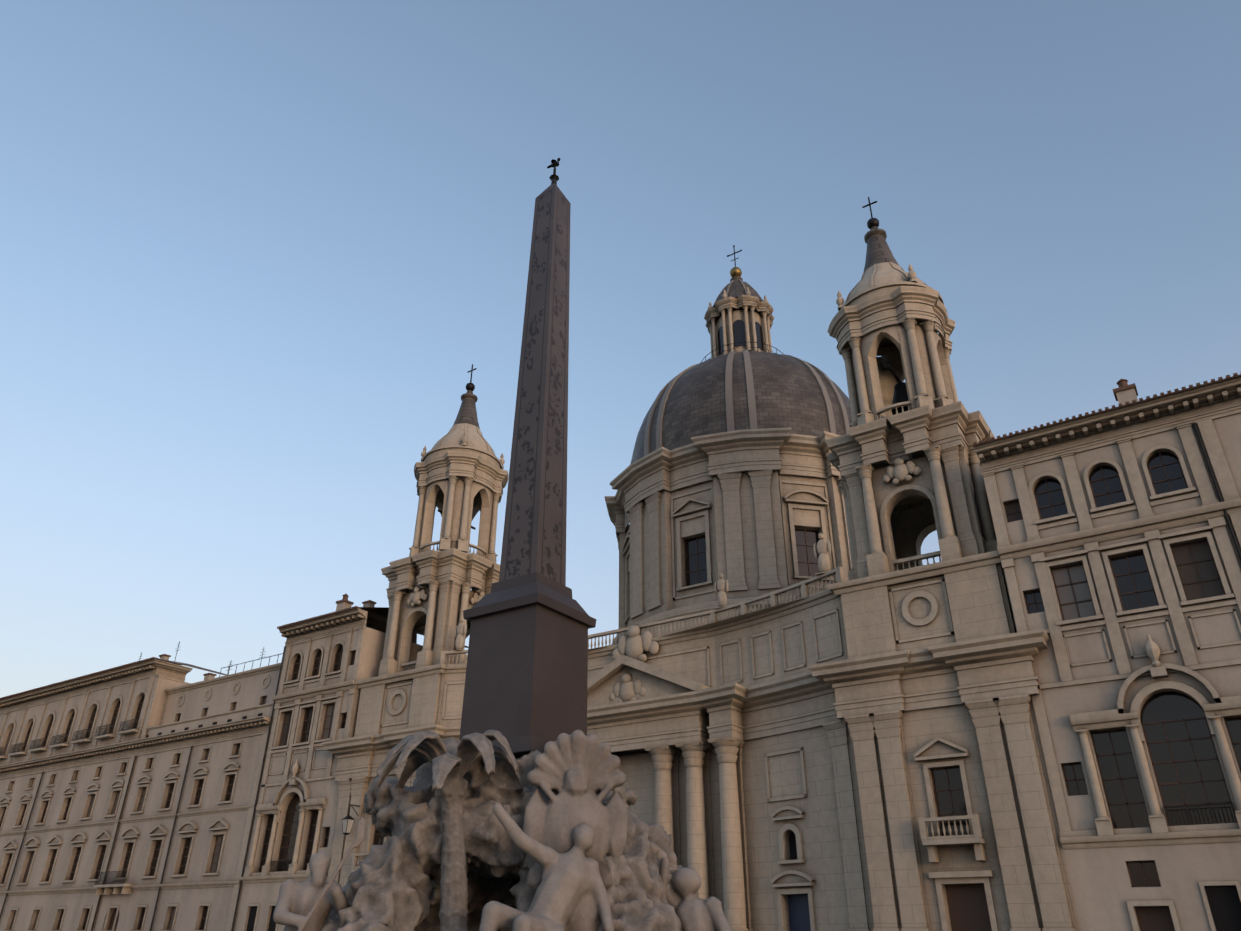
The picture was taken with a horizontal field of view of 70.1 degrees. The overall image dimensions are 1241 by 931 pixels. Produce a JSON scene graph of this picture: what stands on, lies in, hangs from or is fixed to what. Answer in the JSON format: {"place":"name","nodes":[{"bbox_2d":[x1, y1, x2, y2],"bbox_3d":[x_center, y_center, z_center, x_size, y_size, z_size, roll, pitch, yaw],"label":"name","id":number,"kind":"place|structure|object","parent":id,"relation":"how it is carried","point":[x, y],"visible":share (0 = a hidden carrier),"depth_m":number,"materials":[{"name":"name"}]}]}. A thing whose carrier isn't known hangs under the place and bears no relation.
{"place":"outdoors","nodes":[
{"label":"outdoors","id":0,"kind":"place"},
{"bbox_2d":[0,0,1240,697],"label":"sky","id":1,"kind":"structure","parent":0,"point":[258,258],"materials":[{"name":"blue"}]},
{"bbox_3d":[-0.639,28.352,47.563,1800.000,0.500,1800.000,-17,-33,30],"label":"ground","id":2,"kind":"structure","parent":0,"visible":0},
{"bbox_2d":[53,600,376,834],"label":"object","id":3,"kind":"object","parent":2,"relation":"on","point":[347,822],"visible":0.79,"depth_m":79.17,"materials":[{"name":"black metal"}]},
{"bbox_2d":[0,373,1240,930],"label":"buildings","id":4,"kind":"structure","parent":2,"relation":"on","point":[152,793],"depth_m":44.46,"materials":[{"name":"stone"}]},
{"bbox_2d":[321,197,1079,930],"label":"church","id":5,"kind":"structure","parent":2,"relation":"on","point":[811,683],"depth_m":52.12,"materials":[{"name":"stone"}]},
{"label":"fountain basin","id":6,"kind":"structure","parent":2,"relation":"on","visible":0},
{"bbox_2d":[322,750,698,930],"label":"fountain rock","id":7,"kind":"object","parent":6,"relation":"on","point":[393,882],"visible":0.52,"depth_m":21.32,"materials":[{"name":"stone"}]},
{"bbox_2d":[374,730,521,930],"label":"fountain palm","id":8,"kind":"object","parent":7,"relation":"on","point":[452,760],"visible":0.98,"depth_m":21.14,"materials":[{"name":"stone"}]},
{"bbox_2d":[273,802,733,930],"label":"statues","id":9,"kind":"object","parent":7,"relation":"on","point":[571,894],"visible":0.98,"depth_m":19.98,"materials":[{"name":"stone"}]},
{"bbox_2d":[459,158,596,757],"bbox_3d":[-2.631,-1.958,29.614,3.000,22.980,3.000,-17,-33,30],"label":"obelisk","id":10,"kind":"object","parent":7,"relation":"on","point":[530,619],"visible":0.98,"depth_m":26.31,"materials":[{"name":"stone"}]},
{"bbox_2d":[523,730,627,889],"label":"fountain carvings","id":11,"kind":"object","parent":7,"relation":"attached to","point":[576,776],"visible":0.75,"depth_m":21.12,"materials":[{"name":"stone"}]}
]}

